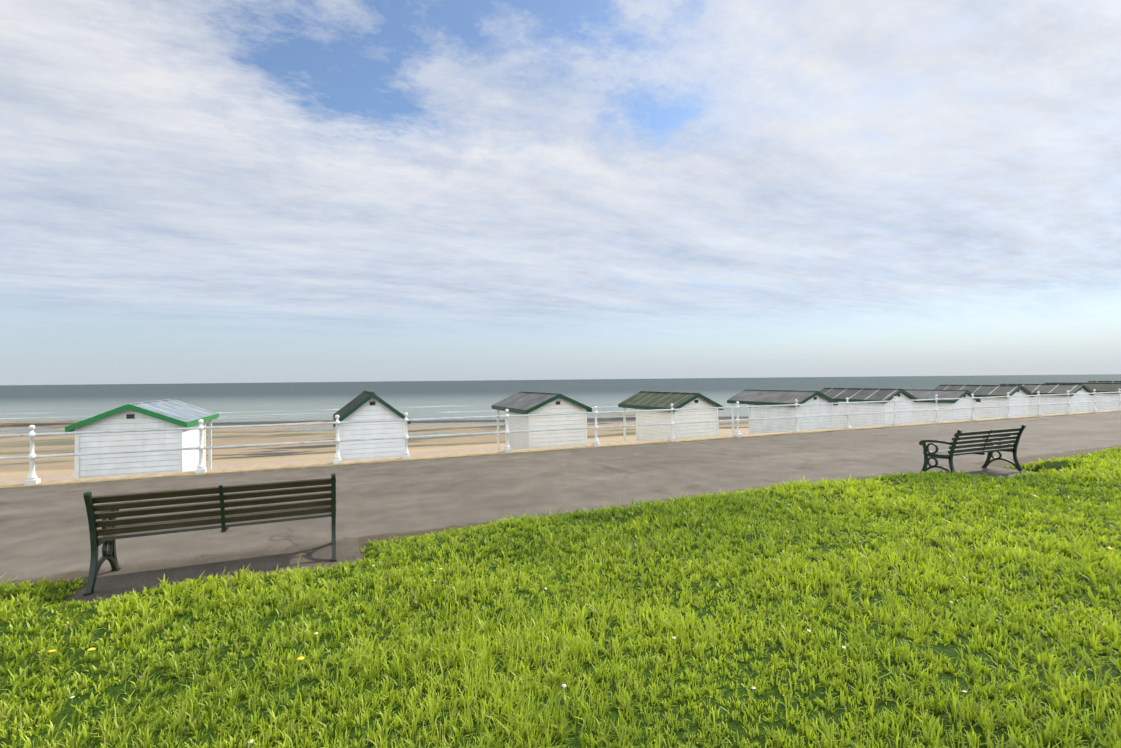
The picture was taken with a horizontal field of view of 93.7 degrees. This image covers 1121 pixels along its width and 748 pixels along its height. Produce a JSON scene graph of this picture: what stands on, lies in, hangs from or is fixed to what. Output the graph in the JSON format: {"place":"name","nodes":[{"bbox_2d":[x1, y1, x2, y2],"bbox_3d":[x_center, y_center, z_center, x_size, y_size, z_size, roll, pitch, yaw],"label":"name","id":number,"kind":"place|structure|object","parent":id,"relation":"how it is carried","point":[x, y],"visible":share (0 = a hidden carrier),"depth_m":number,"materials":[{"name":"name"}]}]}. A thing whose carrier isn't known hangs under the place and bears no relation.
{"place":"outdoors","nodes":[
{"label":"outdoors","id":0,"kind":"place"},
{"bbox_2d":[0,413,748,483],"bbox_3d":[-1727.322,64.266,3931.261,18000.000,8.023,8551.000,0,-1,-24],"label":"beach sand","id":1,"kind":"structure","parent":0,"point":[46,469],"depth_m":44.11,"materials":[{"name":"beige sand"}]},
{"bbox_2d":[0,446,1120,747],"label":"lawn grass","id":2,"kind":"structure","parent":0,"point":[932,608],"depth_m":3.21,"materials":[{"name":"green plant"}]},
{"bbox_2d":[0,412,1120,604],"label":"promenade path","id":3,"kind":"structure","parent":0,"point":[44,532],"depth_m":9.49,"materials":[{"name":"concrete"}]},
{"bbox_2d":[63,463,1038,605],"bbox_3d":[2.409,1.918,7.371,14.470,0.001,1.850,0,-1,-24],"label":"bench pad","id":4,"kind":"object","parent":3,"relation":"on","point":[109,583],"depth_m":5.39,"materials":[{"name":"grey concrete"}]},
{"bbox_2d":[83,473,336,595],"bbox_3d":[-3.409,1.507,5.367,2.056,0.929,0.740,0,-1,-24],"label":"bench","id":5,"kind":"object","parent":4,"relation":"on","point":[109,532],"visible":1,"depth_m":5.11,"materials":[{"name":"brown metal"}]},
{"bbox_2d":[919,425,1025,472],"bbox_3d":[7.764,1.442,9.906,2.056,0.929,0.740,0,-1,-24],"label":"bench","id":6,"kind":"object","parent":4,"relation":"on","point":[954,449],"visible":0.98,"depth_m":9.70,"materials":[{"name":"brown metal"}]},
{"bbox_2d":[0,374,1120,435],"bbox_3d":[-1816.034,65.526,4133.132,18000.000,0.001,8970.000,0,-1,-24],"label":"sea water","id":7,"kind":"structure","parent":0,"point":[254,402],"depth_m":226.90,"materials":[{"name":"liquid"}]},
{"bbox_2d":[0,0,1120,384],"label":"sky","id":8,"kind":"structure","parent":0,"point":[192,191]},
{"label":"hut terrace","id":9,"kind":"structure","parent":0,"visible":0},
{"bbox_2d":[65,399,218,478],"bbox_3d":[-10.397,1.873,13.455,2.184,2.377,3.814,0,-1,-24],"label":"beach hut","id":10,"kind":"object","parent":9,"relation":"on","point":[167,413],"visible":0.65,"depth_m":11.94,"materials":[{"name":"white paint"}]},
{"bbox_2d":[333,390,409,460],"bbox_3d":[-5.612,1.770,15.368,1.904,2.527,3.464,0,-1,-24],"label":"beach hut","id":11,"kind":"object","parent":9,"relation":"on","point":[365,405],"visible":0.56,"depth_m":13.93,"materials":[{"name":"white paint"}]},
{"bbox_2d":[492,391,591,450],"bbox_3d":[-0.735,1.809,17.593,2.184,2.397,3.614,0,-1,-24],"label":"beach hut","id":12,"kind":"object","parent":9,"relation":"on","point":[521,402],"visible":0.67,"depth_m":16.20,"materials":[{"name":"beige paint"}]},
{"bbox_2d":[618,391,723,441],"bbox_3d":[4.024,1.828,19.738,2.104,2.307,3.714,0,-1,-24],"label":"beach hut","id":13,"kind":"object","parent":9,"relation":"on","point":[646,400],"visible":0.62,"depth_m":18.46,"materials":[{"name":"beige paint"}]},
{"bbox_2d":[727,389,837,434],"bbox_3d":[9.229,1.816,22.181,2.182,2.277,3.995,0,-1,-24],"label":"beach hut","id":14,"kind":"object","parent":9,"relation":"on","point":[750,397],"visible":0.73,"depth_m":20.93,"materials":[{"name":"white paint"}]},
{"bbox_2d":[819,388,917,427],"bbox_3d":[13.809,1.790,24.151,2.112,2.277,3.879,0,-1,-24],"label":"beach hut","id":15,"kind":"object","parent":9,"relation":"on","point":[860,395],"visible":0.62,"depth_m":22.91,"materials":[{"name":"white paint"}]},
{"bbox_2d":[903,389,980,422],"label":"beach hut","id":16,"kind":"object","parent":9,"relation":"on","point":[943,415],"visible":0.48,"depth_m":24.44,"materials":[{"name":"white paint"}]},
{"bbox_2d":[934,385,1033,418],"bbox_3d":[22.178,1.730,27.875,2.208,2.307,3.920,0,-1,-24],"label":"beach hut","id":17,"kind":"object","parent":9,"relation":"on","point":[992,391],"visible":0.5,"depth_m":26.49,"materials":[{"name":"white paint"}]},
{"bbox_2d":[999,384,1093,414],"bbox_3d":[27.424,1.710,30.062,2.236,2.287,3.893,0,-1,-24],"label":"beach hut","id":18,"kind":"object","parent":9,"relation":"on","point":[1043,389],"visible":0.46,"depth_m":28.72,"materials":[{"name":"white paint"}]},
{"bbox_2d":[1044,383,1120,410],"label":"beach hut","id":19,"kind":"object","parent":9,"relation":"on","point":[1106,387],"visible":0.17,"depth_m":30.81,"materials":[{"name":"white paint"}]},
{"bbox_2d":[1087,381,1120,382],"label":"beach hut","id":20,"kind":"object","parent":9,"relation":"on","point":[1104,382],"visible":0.04,"depth_m":35.33,"materials":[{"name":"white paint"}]},
{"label":"seawall","id":21,"kind":"object","parent":9,"relation":"on","visible":0},
{"bbox_2d":[0,410,1120,489],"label":"coping kerb","id":22,"kind":"structure","parent":21,"relation":"on","point":[3,486],"depth_m":12.63,"materials":[{"name":"concrete"}]},
{"bbox_2d":[0,389,1120,484],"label":"railing posts","id":23,"kind":"object","parent":22,"relation":"on","point":[32,477],"visible":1,"depth_m":12.88,"materials":[{"name":"white metal"}]}
]}

